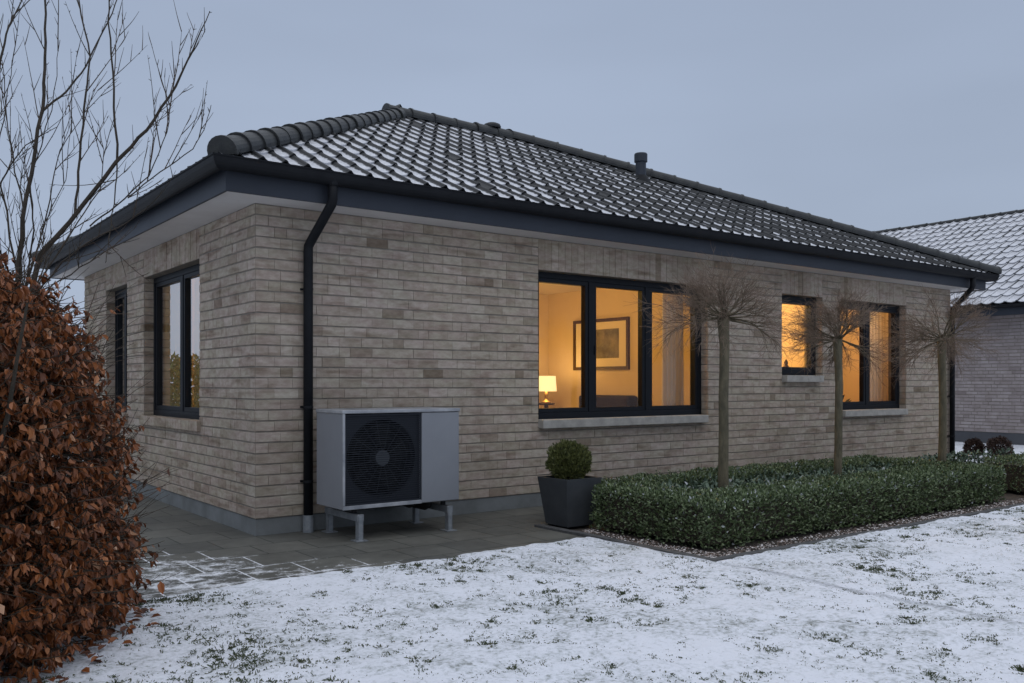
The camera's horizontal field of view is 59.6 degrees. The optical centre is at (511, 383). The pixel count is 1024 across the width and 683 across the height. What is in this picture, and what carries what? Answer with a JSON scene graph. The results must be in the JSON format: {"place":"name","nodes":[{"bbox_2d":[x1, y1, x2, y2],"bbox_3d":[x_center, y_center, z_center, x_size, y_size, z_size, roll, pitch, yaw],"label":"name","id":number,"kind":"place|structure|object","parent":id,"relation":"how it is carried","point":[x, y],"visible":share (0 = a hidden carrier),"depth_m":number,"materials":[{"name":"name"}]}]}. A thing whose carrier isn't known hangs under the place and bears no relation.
{"place":"outdoors","nodes":[
{"label":"outdoors","id":0,"kind":"place"},
{"bbox_2d":[23,471,584,599],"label":"paving","id":1,"kind":"structure","parent":0,"point":[206,553],"depth_m":7.00,"materials":[{"name":"grey concrete"}]},
{"bbox_2d":[316,407,459,541],"bbox_3d":[-1.112,0.734,7.666,1.112,1.049,0.792,0,0,-37],"label":"heat pump","id":2,"kind":"object","parent":1,"relation":"on","point":[371,458],"visible":1,"depth_m":7.38,"materials":[{"name":"grey metal"}]},
{"bbox_2d":[537,475,601,527],"bbox_3d":[0.512,1.044,7.957,0.406,0.430,0.406,0,0,-37],"label":"planter","id":3,"kind":"object","parent":1,"relation":"on","point":[566,503],"visible":0.87,"depth_m":7.82,"materials":[{"name":"black plastic"}]},
{"bbox_2d":[545,438,591,479],"bbox_3d":[0.505,0.684,7.962,0.430,0.407,0.438,0,0,3],"label":"clipped shrub","id":4,"kind":"object","parent":3,"relation":"on","point":[568,459],"visible":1,"depth_m":7.85,"materials":[{"name":"green plant"}]},
{"bbox_2d":[0,505,1023,682],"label":"lawn","id":5,"kind":"structure","parent":0,"point":[694,622],"depth_m":4.64,"materials":[{"name":"white plant"}]},
{"bbox_2d":[0,0,1023,349],"label":"sky","id":6,"kind":"structure","parent":0,"point":[871,115],"materials":[{"name":"grey"}]},
{"bbox_2d":[52,442,1023,525],"bbox_3d":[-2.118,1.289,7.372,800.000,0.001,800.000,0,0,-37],"label":"ground","id":7,"kind":"structure","parent":0,"point":[1017,449],"depth_m":17.77,"materials":[{"name":"white plant"}]},
{"bbox_2d":[0,236,182,682],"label":"beech hedge","id":8,"kind":"object","parent":7,"relation":"on","point":[55,589],"visible":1,"depth_m":3.95,"materials":[{"name":"brown plant"}]},
{"bbox_2d":[0,0,212,298],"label":"bare tree","id":9,"kind":"object","parent":7,"relation":"on","point":[18,260],"visible":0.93,"depth_m":5.22,"materials":[{"name":"brown plant"}]},
{"bbox_2d":[31,103,1001,535],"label":"brick house","id":10,"kind":"structure","parent":7,"relation":"on","point":[301,273],"depth_m":9.12,"materials":[{"name":"brick"}]},
{"bbox_2d":[114,288,128,421],"bbox_3d":[-4.833,-0.368,11.098,0.235,1.643,1.132,0,0,-37],"label":"window","id":11,"kind":"structure","parent":10,"relation":"in","point":[121,319],"depth_m":11.42,"materials":[{"name":"paint"}]},
{"bbox_2d":[139,264,201,431],"bbox_3d":[-3.497,-0.368,9.324,0.235,1.643,2.035,0,0,-37],"label":"window","id":12,"kind":"structure","parent":10,"relation":"in","point":[176,294],"depth_m":9.48,"materials":[{"name":"glass"}]},
{"bbox_2d":[539,403,554,407],"bbox_3d":[0.491,0.692,12.818,0.260,0.835,0.256,0,0,-37],"label":"side table","id":13,"kind":"object","parent":10,"relation":"on","point":[545,405],"visible":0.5,"depth_m":12.72,"materials":[{"name":"brown wood"}]},
{"bbox_2d":[539,376,556,402],"bbox_3d":[0.491,0.082,12.818,0.300,0.385,0.298,0,0,-37],"label":"table lamp","id":14,"kind":"object","parent":13,"relation":"on","point":[547,383],"visible":0.93,"depth_m":12.70,"materials":[{"name":"beige fabric"}]},
{"bbox_2d":[573,316,629,369],"bbox_3d":[1.257,-0.558,12.700,0.033,0.725,1.150,0,0,-37],"label":"framed picture","id":15,"kind":"object","parent":10,"relation":"attached to","point":[612,343],"visible":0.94,"depth_m":12.55,"materials":[{"name":"white paper"}]},
{"bbox_2d":[579,395,637,406],"bbox_3d":[1.094,0.624,12.209,0.850,0.930,1.258,0,0,-37],"label":"sofa","id":16,"kind":"object","parent":10,"relation":"on","point":[614,400],"visible":0.07,"depth_m":12.15,"materials":[{"name":"fabric"}]},
{"bbox_2d":[538,271,708,428],"bbox_3d":[1.280,-0.355,9.994,2.613,1.628,0.280,0,0,-37],"label":"window","id":17,"kind":"structure","parent":10,"relation":"in","point":[587,415],"depth_m":9.94,"materials":[{"name":"paint"}]},
{"bbox_2d":[662,293,683,405],"bbox_3d":[1.978,-0.111,10.985,0.350,2.380,0.079,0,0,-37],"label":"curtain","id":18,"kind":"object","parent":10,"relation":"hanging from","point":[673,378],"visible":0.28,"depth_m":10.96,"materials":[{"name":"fabric"}]},
{"bbox_2d":[782,295,823,381],"bbox_3d":[3.828,-0.595,11.914,0.893,1.148,0.280,0,0,-37],"label":"window","id":19,"kind":"structure","parent":10,"relation":"in","point":[796,376],"depth_m":11.98,"materials":[{"name":"paint"}]},
{"bbox_2d":[843,301,907,416],"bbox_3d":[5.202,-0.355,12.948,1.713,1.628,0.280,0,0,-37],"label":"window","id":20,"kind":"structure","parent":10,"relation":"in","point":[863,407],"depth_m":13.00,"materials":[{"name":"paint"}]},
{"bbox_2d":[870,312,887,400],"bbox_3d":[5.805,-0.111,13.866,1.030,2.380,0.080,0,0,-37],"label":"curtain","id":21,"kind":"object","parent":10,"relation":"hanging from","point":[878,391],"visible":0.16,"depth_m":13.73,"materials":[{"name":"fabric"}]},
{"bbox_2d":[534,503,1023,561],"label":"bed kerb","id":22,"kind":"structure","parent":7,"relation":"on","point":[585,534],"depth_m":7.19,"materials":[{"name":"concrete"}]},
{"bbox_2d":[962,437,985,455],"bbox_3d":[8.012,1.099,15.502,0.391,0.370,0.384,0,0,-37],"label":"barberry bush","id":23,"kind":"object","parent":7,"relation":"on","point":[976,443],"visible":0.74,"depth_m":15.43,"materials":[{"name":"brown plant"}]},
{"bbox_2d":[984,435,1013,455],"bbox_3d":[8.260,1.074,15.134,0.467,0.420,0.454,0,0,-37],"label":"barberry bush","id":24,"kind":"object","parent":7,"relation":"on","point":[996,444],"visible":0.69,"depth_m":15.04,"materials":[{"name":"brown plant"}]},
{"bbox_2d":[996,447,1014,459],"bbox_3d":[7.592,1.127,13.753,0.293,0.314,0.292,0,0,-37],"label":"green plant","id":25,"kind":"object","parent":7,"relation":"on","point":[1007,449],"visible":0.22,"depth_m":13.75,"materials":[{"name":"green plant"}]},
{"bbox_2d":[554,490,1023,557],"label":"garden bed","id":26,"kind":"object","parent":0,"point":[1010,495],"visible":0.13,"depth_m":7.64,"materials":[{"name":"soil"}]},
{"bbox_2d":[625,242,804,487],"bbox_3d":[1.791,-0.011,7.955,1.377,2.648,1.499,0,0,-37],"label":"globe tree","id":27,"kind":"object","parent":26,"relation":"on","point":[723,318],"visible":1,"depth_m":7.96,"materials":[{"name":"brown plant"}]},
{"bbox_2d":[589,453,1006,549],"bbox_3d":[2.906,1.049,8.793,4.895,0.465,1.740,0,0,-37],"label":"box hedge","id":28,"kind":"object","parent":26,"relation":"on","point":[637,503],"visible":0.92,"depth_m":7.69,"materials":[{"name":"green plant"}]},
{"bbox_2d":[646,448,1001,494],"bbox_3d":[3.980,1.060,9.845,7.076,0.439,1.273,0,0,-37],"label":"ground cover","id":29,"kind":"object","parent":26,"relation":"on","point":[959,455],"visible":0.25,"depth_m":9.21,"materials":[{"name":"green plant"}]},
{"bbox_2d":[769,276,911,474],"bbox_3d":[3.284,0.118,9.080,1.319,2.388,1.420,0,0,-37],"label":"globe tree","id":30,"kind":"object","parent":26,"relation":"on","point":[837,344],"visible":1,"depth_m":9.05,"materials":[{"name":"brown plant"}]},
{"bbox_2d":[871,285,1003,461],"bbox_3d":[4.899,0.072,10.404,1.371,2.479,1.581,0,0,-17],"label":"globe tree","id":31,"kind":"object","parent":26,"relation":"on","point":[943,344],"visible":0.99,"depth_m":10.30,"materials":[{"name":"brown plant"}]},
{"bbox_2d":[981,452,1023,494],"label":"box hedge","id":32,"kind":"object","parent":26,"relation":"on","point":[1013,464],"visible":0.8,"depth_m":10.30,"materials":[{"name":"green plant"}]},
{"bbox_2d":[875,209,1023,444],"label":"neighbour house","id":33,"kind":"structure","parent":0,"point":[989,399],"depth_m":19.55,"materials":[{"name":"brick"}]}
]}

